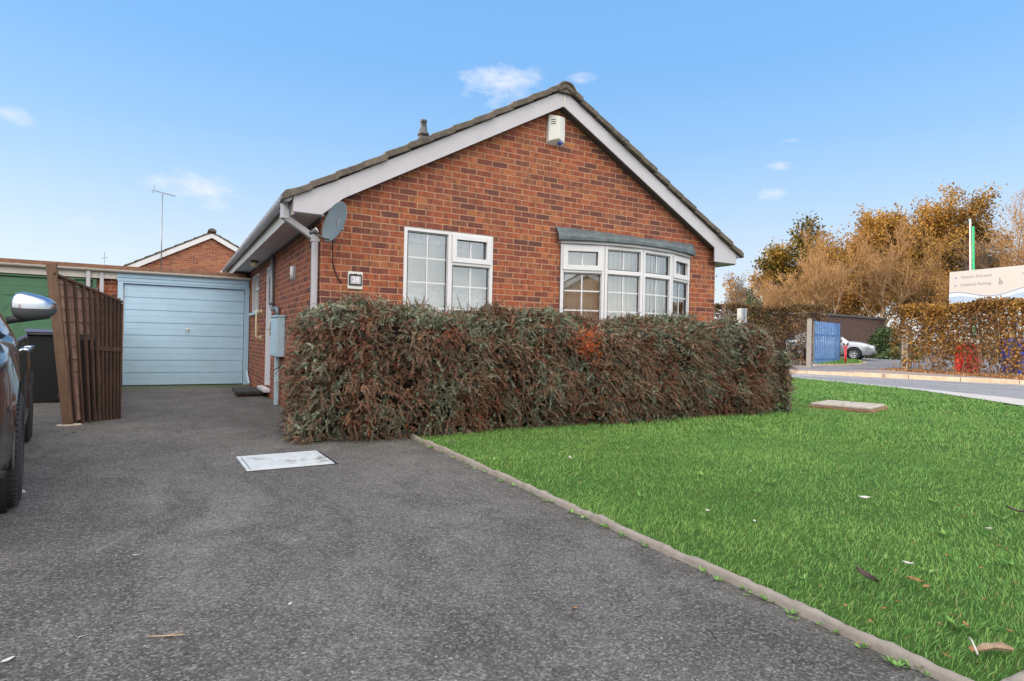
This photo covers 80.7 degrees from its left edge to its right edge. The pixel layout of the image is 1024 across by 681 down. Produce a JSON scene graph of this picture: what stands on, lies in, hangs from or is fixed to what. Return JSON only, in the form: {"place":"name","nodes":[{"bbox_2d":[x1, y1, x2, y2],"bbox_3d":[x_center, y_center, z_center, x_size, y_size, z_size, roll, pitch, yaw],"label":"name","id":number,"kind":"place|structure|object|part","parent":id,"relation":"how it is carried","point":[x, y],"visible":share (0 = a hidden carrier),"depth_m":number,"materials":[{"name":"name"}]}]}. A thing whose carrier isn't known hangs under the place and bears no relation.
{"place":"outdoors","nodes":[
{"label":"outdoors","id":0,"kind":"place"},
{"bbox_2d":[23,402,67,478],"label":"old paving","id":1,"kind":"structure","parent":0,"point":[47,433],"depth_m":6.22,"materials":[{"name":"concrete"}]},
{"bbox_2d":[25,329,59,402],"bbox_3d":[-6.883,0.371,8.957,0.670,1.075,0.737,1,0,-29],"label":"wheelie bin","id":2,"kind":"object","parent":1,"relation":"on","point":[43,366],"visible":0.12,"depth_m":8.71,"materials":[{"name":"black plastic"}]},
{"bbox_2d":[122,228,238,359],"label":"brick house","id":3,"kind":"structure","parent":0,"point":[210,250],"depth_m":23.83,"materials":[{"name":"brick"}]},
{"bbox_2d":[151,185,175,268],"bbox_3d":[-13.346,-3.997,23.065,0.800,3.742,0.320,1,0,-45],"label":"tv aerial","id":4,"kind":"object","parent":3,"relation":"attached to","point":[161,221],"visible":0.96,"depth_m":23.04,"materials":[{"name":"grey metal"}]},
{"bbox_2d":[0,370,938,680],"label":"driveway","id":5,"kind":"structure","parent":0,"point":[404,560],"depth_m":2.62,"materials":[{"name":"grey asphalt"}]},
{"bbox_2d":[0,288,56,512],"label":"parked car","id":6,"kind":"object","parent":5,"relation":"on","point":[16,395],"visible":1,"depth_m":3.71,"materials":[{"name":"paint"}]},
{"bbox_3d":[-3.744,-0.306,4.368,0.222,0.493,0.686,1,0,-37],"label":"side window","id":7,"kind":"part","parent":6,"relation":"part of","materials":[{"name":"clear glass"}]},
{"bbox_3d":[-4.335,-0.327,5.144,0.217,0.481,1.055,1,0,-37],"label":"side window","id":8,"kind":"part","parent":6,"relation":"part of","materials":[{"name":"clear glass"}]},
{"bbox_3d":[-4.909,-0.343,5.901,0.207,0.448,0.633,1,0,-37],"label":"side window","id":9,"kind":"part","parent":6,"relation":"part of","materials":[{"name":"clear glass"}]},
{"bbox_2d":[45,263,122,425],"bbox_3d":[-6.214,0.022,9.223,0.708,1.812,5.799,1,0,-29],"label":"wooden fence","id":10,"kind":"object","parent":5,"relation":"on","point":[87,326],"visible":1,"depth_m":6.98,"materials":[{"name":"brown wood"}]},
{"bbox_2d":[0,258,250,384],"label":"garage block","id":11,"kind":"structure","parent":5,"relation":"on","point":[183,326],"depth_m":12.14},
{"bbox_2d":[0,273,96,328],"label":"garage door","id":12,"kind":"structure","parent":11,"relation":"in","point":[10,284],"depth_m":11.06,"materials":[{"name":"green paint"}]},
{"bbox_2d":[118,281,249,384],"bbox_3d":[-6.650,-0.112,12.285,2.355,2.050,0.081,1,0,-30],"label":"garage door","id":13,"kind":"structure","parent":11,"relation":"in","point":[187,334],"depth_m":12.27,"materials":[{"name":"blue paint"}]},
{"bbox_2d":[148,631,185,636],"bbox_3d":[-1.189,1.016,2.086,0.121,0.009,0.027,1,0,-5],"label":"dry twig","id":14,"kind":"object","parent":5,"relation":"on","point":[168,635],"visible":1,"depth_m":2.08,"materials":[{"name":"beige wood"}]},
{"bbox_2d":[232,387,263,396],"bbox_3d":[-4.647,0.904,10.592,0.440,0.100,0.840,1,0,-29],"label":"doormat","id":15,"kind":"object","parent":5,"relation":"on","point":[247,391],"depth_m":10.30,"materials":[{"name":"black rubber"}]},
{"bbox_2d":[236,450,337,471],"bbox_3d":[-1.904,1.015,5.060,0.710,0.032,0.635,1,0,-32],"label":"manhole cover","id":16,"kind":"object","parent":5,"relation":"on","point":[262,462],"visible":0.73,"depth_m":5.00,"materials":[{"name":"white metal"}]},
{"bbox_2d":[284,433,457,447],"bbox_3d":[-1.458,1.012,6.247,1.701,0.038,0.731,1,0,-24],"label":"leaf mould","id":17,"kind":"object","parent":5,"relation":"on","point":[355,441],"visible":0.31,"depth_m":6.13,"materials":[{"name":"brown plant"}]},
{"bbox_2d":[0,0,1023,348],"label":"sky","id":18,"kind":"structure","parent":0,"point":[764,115],"materials":[{"name":"blue"}]},
{"bbox_2d":[122,350,1021,438],"bbox_3d":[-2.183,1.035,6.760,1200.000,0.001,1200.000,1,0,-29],"label":"ground","id":19,"kind":"structure","parent":0,"point":[918,390],"depth_m":13.78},
{"bbox_2d":[220,81,743,411],"bbox_3d":[-2.546,-1.338,13.858,7.182,4.670,13.539,1,0,-29],"label":"brick bungalow","id":20,"kind":"object","parent":19,"relation":"on","point":[599,215],"visible":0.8,"depth_m":8.09,"materials":[{"name":"brick"}]},
{"bbox_2d":[248,273,258,315],"bbox_3d":[-5.128,-0.911,12.046,0.130,0.810,1.220,1,0,-30],"label":"window","id":21,"kind":"structure","parent":20,"relation":"in","point":[255,290],"depth_m":12.07,"materials":[{"name":"white plastic"}]},
{"bbox_2d":[250,260,258,267],"bbox_3d":[-4.621,-1.368,10.811,0.140,0.119,0.140,1,0,-29],"label":"porch light","id":22,"kind":"object","parent":20,"relation":"attached to","point":[254,263],"visible":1,"depth_m":10.76,"materials":[{"name":"grey plastic"}]},
{"bbox_2d":[255,309,261,339],"bbox_3d":[-4.688,-0.297,11.130,0.102,0.570,0.090,1,0,-29],"label":"grab rail","id":23,"kind":"object","parent":20,"relation":"attached to","point":[256,317],"visible":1,"depth_m":11.10,"materials":[{"name":"plastic"}]},
{"bbox_2d":[257,266,270,392],"bbox_3d":[-4.230,-0.217,10.413,0.190,2.160,0.880,1,0,-30],"label":"front door","id":24,"kind":"structure","parent":20,"relation":"in","point":[262,388],"depth_m":10.68,"materials":[{"name":"white plastic"}]},
{"bbox_2d":[270,315,284,404],"bbox_3d":[-3.517,0.298,9.007,0.134,1.340,0.580,1,0,-29],"label":"meter box","id":25,"kind":"object","parent":20,"relation":"attached to","point":[277,349],"visible":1,"depth_m":8.80,"materials":[{"name":"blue plastic"}]},
{"bbox_2d":[270,319,275,354],"bbox_3d":[-3.559,-0.053,8.980,0.006,0.520,0.500,1,0,-30],"label":"door","id":26,"kind":"structure","parent":25,"relation":"in","point":[273,322],"depth_m":8.94,"materials":[{"name":"blue plastic"}]},
{"bbox_2d":[290,266,295,280],"bbox_3d":[-2.966,-0.911,8.144,0.068,0.200,0.082,1,0,-29],"label":"wall sensor","id":27,"kind":"object","parent":20,"relation":"attached to","point":[292,272],"depth_m":8.12,"materials":[{"name":"white plastic"}]},
{"bbox_2d":[309,201,346,282],"bbox_3d":[-1.978,-1.084,6.622,0.391,0.872,0.493,1,0,-5],"label":"satellite dish","id":28,"kind":"object","parent":20,"relation":"attached to","point":[334,222],"visible":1,"depth_m":6.58,"materials":[{"name":"grey metal"}]},
{"bbox_2d":[347,271,362,289],"bbox_3d":[-1.802,-0.692,6.933,0.170,0.200,0.038,1,0,-29],"label":"number plaque","id":29,"kind":"object","parent":20,"relation":"attached to","point":[355,280],"visible":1,"depth_m":6.92,"materials":[{"name":"plastic"}]},
{"bbox_2d":[402,226,492,332],"bbox_3d":[-0.833,-0.717,7.633,1.251,1.400,0.245,1,0,-30],"label":"window","id":30,"kind":"structure","parent":20,"relation":"in","point":[439,266],"depth_m":7.65,"materials":[{"name":"white plastic"}]},
{"bbox_2d":[546,114,564,146],"bbox_3d":[0.615,-2.877,8.234,0.270,0.402,0.107,1,0,-29],"label":"alarm box","id":31,"kind":"object","parent":20,"relation":"attached to","point":[555,133],"visible":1,"depth_m":8.19,"materials":[{"name":"plastic"}]},
{"bbox_2d":[556,226,695,335],"bbox_3d":[1.775,-0.238,8.829,2.597,2.649,0.508,1,0,-30],"label":"bow window","id":32,"kind":"structure","parent":20,"relation":"in","point":[584,254],"depth_m":8.61,"materials":[{"name":"white plastic"}]},
{"bbox_2d":[721,296,729,337],"bbox_3d":[8.442,-0.274,24.058,0.435,3.009,0.818,1,0,-21],"label":"bare tree","id":33,"kind":"object","parent":19,"relation":"on","point":[723,312],"visible":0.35,"depth_m":23.97,"materials":[{"name":"brown plant"}]},
{"bbox_2d":[719,272,754,318],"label":"bare tree","id":34,"kind":"object","parent":19,"relation":"on","point":[742,294],"visible":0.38,"depth_m":45.95,"materials":[{"name":"brown plant"}]},
{"bbox_2d":[744,288,761,354],"bbox_3d":[15.826,-1.070,40.073,1.895,4.920,1.845,1,0,20],"label":"evergreen bush","id":35,"kind":"object","parent":19,"relation":"on","point":[749,300],"visible":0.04,"depth_m":39.84,"materials":[{"name":"green plant"}]},
{"bbox_2d":[715,237,803,307],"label":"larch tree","id":36,"kind":"object","parent":19,"relation":"on","point":[766,277],"visible":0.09,"depth_m":52.26,"materials":[{"name":"brown plant"}]},
{"bbox_2d":[744,279,779,305],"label":"bare tree","id":37,"kind":"object","parent":19,"relation":"on","point":[756,286],"visible":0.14,"depth_m":48.23,"materials":[{"name":"brown plant"}]},
{"bbox_2d":[753,300,774,350],"bbox_3d":[16.575,-0.664,40.092,2.006,4.202,1.982,1,0,31],"label":"evergreen bush","id":38,"kind":"object","parent":19,"relation":"on","point":[766,322],"visible":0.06,"depth_m":39.66,"materials":[{"name":"green plant"}]},
{"bbox_2d":[714,301,828,364],"bbox_3d":[6.612,-0.486,35.006,20.976,3.372,4.429,1,0,34],"label":"clipped hedge","id":39,"kind":"object","parent":19,"relation":"on","point":[799,307],"visible":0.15,"depth_m":30.48,"materials":[{"name":"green plant"}]},
{"bbox_2d":[741,264,828,342],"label":"bare tree","id":40,"kind":"object","parent":19,"relation":"on","point":[774,299],"visible":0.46,"depth_m":41.72,"materials":[{"name":"brown plant"}]},
{"bbox_2d":[726,312,886,360],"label":"brick outbuilding","id":41,"kind":"structure","parent":19,"relation":"on","point":[857,328],"depth_m":41.73,"materials":[{"name":"brown brick"}]},
{"bbox_2d":[751,211,872,314],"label":"tree","id":42,"kind":"object","parent":19,"relation":"on","point":[780,262],"visible":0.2,"depth_m":49.76,"materials":[{"name":"brown plant"}]},
{"bbox_2d":[785,228,876,313],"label":"bare tree","id":43,"kind":"object","parent":19,"relation":"on","point":[825,279],"visible":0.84,"depth_m":42.27,"materials":[{"name":"brown plant"}]},
{"bbox_2d":[781,225,912,325],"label":"oak tree","id":44,"kind":"object","parent":19,"relation":"on","point":[834,250],"visible":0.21,"depth_m":45.74,"materials":[{"name":"brown plant"}]},
{"bbox_2d":[799,197,895,316],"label":"oak tree","id":45,"kind":"object","parent":19,"relation":"on","point":[868,225],"visible":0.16,"depth_m":48.30,"materials":[{"name":"brown plant"}]},
{"bbox_2d":[714,314,1023,356],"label":"undergrowth","id":46,"kind":"object","parent":19,"relation":"on","point":[951,341],"visible":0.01,"depth_m":63.72,"materials":[{"name":"brown plant"}]},
{"bbox_2d":[833,217,943,326],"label":"bare tree","id":47,"kind":"object","parent":19,"relation":"on","point":[878,267],"visible":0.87,"depth_m":44.14,"materials":[{"name":"brown plant"}]},
{"bbox_2d":[838,179,1007,326],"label":"oak tree","id":48,"kind":"object","parent":19,"relation":"on","point":[930,225],"visible":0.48,"depth_m":47.71,"materials":[{"name":"brown plant"}]},
{"bbox_2d":[882,226,965,357],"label":"bare tree","id":49,"kind":"object","parent":19,"relation":"on","point":[942,287],"visible":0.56,"depth_m":44.07,"materials":[{"name":"brown plant"}]},
{"bbox_2d":[892,209,1020,356],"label":"oak tree","id":50,"kind":"object","parent":19,"relation":"on","point":[979,228],"visible":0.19,"depth_m":48.45,"materials":[{"name":"orange-brown leaves"},{"name":"grey twig bark"},{"name":"brown bark"}]},
{"bbox_2d":[923,220,1021,339],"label":"bare tree","id":51,"kind":"object","parent":19,"relation":"on","point":[966,267],"visible":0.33,"depth_m":45.24,"materials":[{"name":"brown plant"}]},
{"bbox_2d":[948,189,1023,337],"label":"bare tree","id":52,"kind":"object","parent":19,"relation":"on","point":[1018,253],"visible":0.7,"depth_m":42.94,"materials":[{"name":"brown plant"}]},
{"bbox_2d":[949,265,1023,333],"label":"sign board","id":53,"kind":"object","parent":19,"relation":"on","point":[971,285],"visible":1,"depth_m":25.74,"materials":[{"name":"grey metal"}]},
{"bbox_2d":[1001,669,1023,680],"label":"front edging","id":54,"kind":"object","parent":19,"relation":"on","point":[1018,676],"visible":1,"depth_m":1.89,"materials":[{"name":"concrete"}]},
{"bbox_2d":[413,377,1023,680],"bbox_3d":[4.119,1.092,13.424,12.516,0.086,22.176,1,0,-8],"label":"grass","id":55,"kind":"structure","parent":0,"point":[878,396],"depth_m":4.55,"materials":[{"name":"green plant"}]},
{"bbox_2d":[269,289,800,443],"bbox_3d":[1.018,0.296,7.920,7.827,1.647,1.463,1,0,-29],"label":"cotoneaster hedge","id":56,"kind":"object","parent":55,"relation":"on","point":[443,373],"visible":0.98,"depth_m":7.01,"materials":[{"name":"green plant"}]},
{"bbox_2d":[410,434,973,680],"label":"lawn edging","id":57,"kind":"object","parent":55,"relation":"on","point":[885,648],"visible":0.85,"depth_m":2.58,"materials":[{"name":"concrete"}]},
{"bbox_2d":[414,439,1017,676],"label":"weeds","id":58,"kind":"object","parent":55,"relation":"on","point":[903,662],"visible":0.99,"depth_m":2.86,"materials":[{"name":"green plant"}]},
{"bbox_2d":[737,308,746,322],"bbox_3d":[8.188,0.049,21.497,0.280,2.380,0.208,1,0,-29],"label":"metal cabinet","id":59,"kind":"object","parent":55,"relation":"on","point":[741,313],"visible":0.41,"depth_m":21.42,"materials":[{"name":"white metal"}]},
{"bbox_2d":[806,400,888,413],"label":"inspection slab","id":60,"kind":"structure","parent":55,"relation":"on","point":[863,407],"depth_m":10.04,"materials":[{"name":"concrete"}]},
{"bbox_2d":[856,567,878,581],"bbox_3d":[1.548,1.021,2.627,0.042,0.020,0.120,0,8,-15],"label":"fallen leaf","id":61,"kind":"object","parent":55,"relation":"on","point":[866,574],"visible":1,"depth_m":2.64,"materials":[{"name":"brown plant"}]},
{"bbox_2d":[968,637,978,654],"bbox_3d":[1.542,1.019,2.015,0.011,0.031,0.080,1,0,21],"label":"curled strip","id":62,"kind":"object","parent":55,"relation":"on","point":[974,646],"visible":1,"depth_m":2.00,"materials":[{"name":"white"}]},
{"bbox_2d":[973,642,1013,651],"bbox_3d":[1.621,1.034,2.034,0.146,0.027,0.031,1,0,-6],"label":"bark piece","id":63,"kind":"object","parent":55,"relation":"on","point":[1000,646],"visible":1,"depth_m":2.03,"materials":[{"name":"brown wood"}]},
{"bbox_2d":[1006,506,1023,511],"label":"fallen leaf","id":64,"kind":"object","parent":55,"relation":"on","point":[1014,509],"visible":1,"depth_m":3.77,"materials":[{"name":"brown plant"}]},
{"bbox_2d":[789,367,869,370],"bbox_3d":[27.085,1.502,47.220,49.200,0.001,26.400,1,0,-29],"label":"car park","id":65,"kind":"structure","parent":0,"point":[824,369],"depth_m":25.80,"materials":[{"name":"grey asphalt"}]},
{"bbox_2d":[806,318,811,367],"bbox_3d":[13.221,0.122,26.800,0.200,2.200,0.200,1,0,29],"label":"gate post","id":66,"kind":"object","parent":65,"relation":"on","point":[809,344],"visible":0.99,"depth_m":26.71,"materials":[{"name":"concrete"}]},
{"bbox_2d":[812,321,840,364],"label":"slatted gate","id":67,"kind":"structure","parent":65,"relation":"on","point":[818,328],"depth_m":29.09,"materials":[{"name":"blue paint"}]},
{"bbox_2d":[811,355,1000,371],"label":"car park","id":68,"kind":"structure","parent":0,"point":[874,363],"depth_m":29.10,"materials":[{"name":"grey asphalt"}]},
{"bbox_2d":[785,332,875,359],"bbox_3d":[17.436,0.295,32.995,4.274,1.527,2.150,1,0,35],"label":"parked car","id":69,"kind":"object","parent":68,"relation":"on","point":[858,350],"visible":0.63,"depth_m":31.73,"materials":[{"name":"silver metal"}]},
{"bbox_3d":[15.788,-0.219,33.280,0.921,0.438,0.225,1,0,35],"label":"side window","id":70,"kind":"part","parent":69,"relation":"part of","materials":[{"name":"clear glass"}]},
{"bbox_2d":[813,361,866,365],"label":"verge kerb","id":71,"kind":"structure","parent":68,"relation":"on","point":[864,362],"depth_m":28.20,"materials":[{"name":"beige concrete"}]},
{"bbox_2d":[864,325,923,357],"bbox_3d":[23.713,0.130,38.086,3.864,2.389,3.853,1,0,24],"label":"evergreen shrub","id":72,"kind":"object","parent":68,"relation":"on","point":[879,339],"visible":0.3,"depth_m":37.31,"materials":[{"name":"green plant"}]},
{"bbox_2d":[876,346,922,359],"bbox_3d":[22.811,0.800,35.416,2.697,0.958,2.276,1,0,-29],"label":"evergreen shrub","id":73,"kind":"object","parent":68,"relation":"on","point":[887,355],"visible":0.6,"depth_m":35.11,"materials":[{"name":"green plant"}]},
{"bbox_2d":[791,373,1023,398],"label":"road","id":74,"kind":"structure","parent":0,"point":[1004,390],"depth_m":18.09,"materials":[{"name":"grey asphalt"}]},
{"bbox_2d":[790,370,1023,384],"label":"kerb","id":75,"kind":"structure","parent":74,"relation":"on","point":[964,379],"depth_m":20.95,"materials":[{"name":"beige concrete"}]},
{"bbox_2d":[791,361,1023,380],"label":"pavement","id":76,"kind":"structure","parent":0,"point":[896,372],"depth_m":23.57,"materials":[{"name":"grey concrete"}]},
{"bbox_2d":[901,327,911,368],"bbox_3d":[18.078,0.333,27.600,0.300,1.980,0.300,1,0,-29],"label":"gate post","id":77,"kind":"object","parent":76,"relation":"on","point":[905,347],"visible":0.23,"depth_m":27.51,"materials":[{"name":"concrete"}]},
{"bbox_2d":[879,368,1023,379],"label":"leaf litter","id":78,"kind":"object","parent":76,"relation":"on","point":[967,374],"visible":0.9,"depth_m":22.90,"materials":[{"name":"brown plant"}]},
{"bbox_2d":[888,295,1023,376],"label":"beech hedge","id":79,"kind":"object","parent":76,"relation":"on","point":[988,306],"visible":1,"depth_m":23.82,"materials":[{"name":"brown plant"}]},
{"bbox_2d":[954,338,975,372],"bbox_3d":[18.928,0.615,25.200,0.624,1.450,0.563,1,0,17],"label":"recycling bin","id":80,"kind":"object","parent":76,"relation":"on","point":[960,366],"visible":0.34,"depth_m":25.00,"materials":[{"name":"red plastic"}]},
{"bbox_2d":[969,219,974,331],"bbox_3d":[22.104,-2.213,28.963,0.326,7.238,0.157,1,0,0],"label":"tall pole","id":81,"kind":"object","parent":76,"relation":"on","point":[973,251],"visible":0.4,"depth_m":28.92,"materials":[{"name":"green metal"}]},
{"bbox_2d":[974,340,981,371],"bbox_3d":[19.811,0.658,25.800,0.421,1.400,0.380,1,0,17],"label":"recycling bin","id":82,"kind":"object","parent":76,"relation":"on","point":[977,358],"visible":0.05,"depth_m":25.61,"materials":[{"name":"red plastic"}]},
{"bbox_2d":[1001,338,1013,372],"bbox_3d":[21.463,0.642,26.000,0.503,1.500,0.454,1,0,17],"label":"recycling bin","id":83,"kind":"object","parent":76,"relation":"on","point":[1002,352],"visible":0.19,"depth_m":25.84,"materials":[{"name":"blue plastic"}]},
{"bbox_2d":[1014,339,1023,372],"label":"recycling bin","id":84,"kind":"object","parent":76,"relation":"on","point":[1019,371],"visible":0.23,"depth_m":25.45,"materials":[{"name":"blue plastic"}]},
{"bbox_2d":[791,376,1023,404],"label":"path","id":85,"kind":"structure","parent":0,"point":[1016,401],"depth_m":13.25,"materials":[{"name":"concrete"}]},
{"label":"verge","id":86,"kind":"structure","parent":0,"visible":0},
{"bbox_2d":[815,357,862,363],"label":"verge grass","id":87,"kind":"structure","parent":86,"relation":"on","point":[850,361],"depth_m":29.35,"materials":[{"name":"green plant"}]},
{"bbox_2d":[843,343,848,362],"bbox_3d":[16.165,0.618,29.200,0.306,1.034,0.098,1,0,0],"label":"red bollard","id":88,"kind":"object","parent":86,"relation":"on","point":[845,354],"visible":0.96,"depth_m":29.17,"materials":[{"name":"metal"}]}
]}

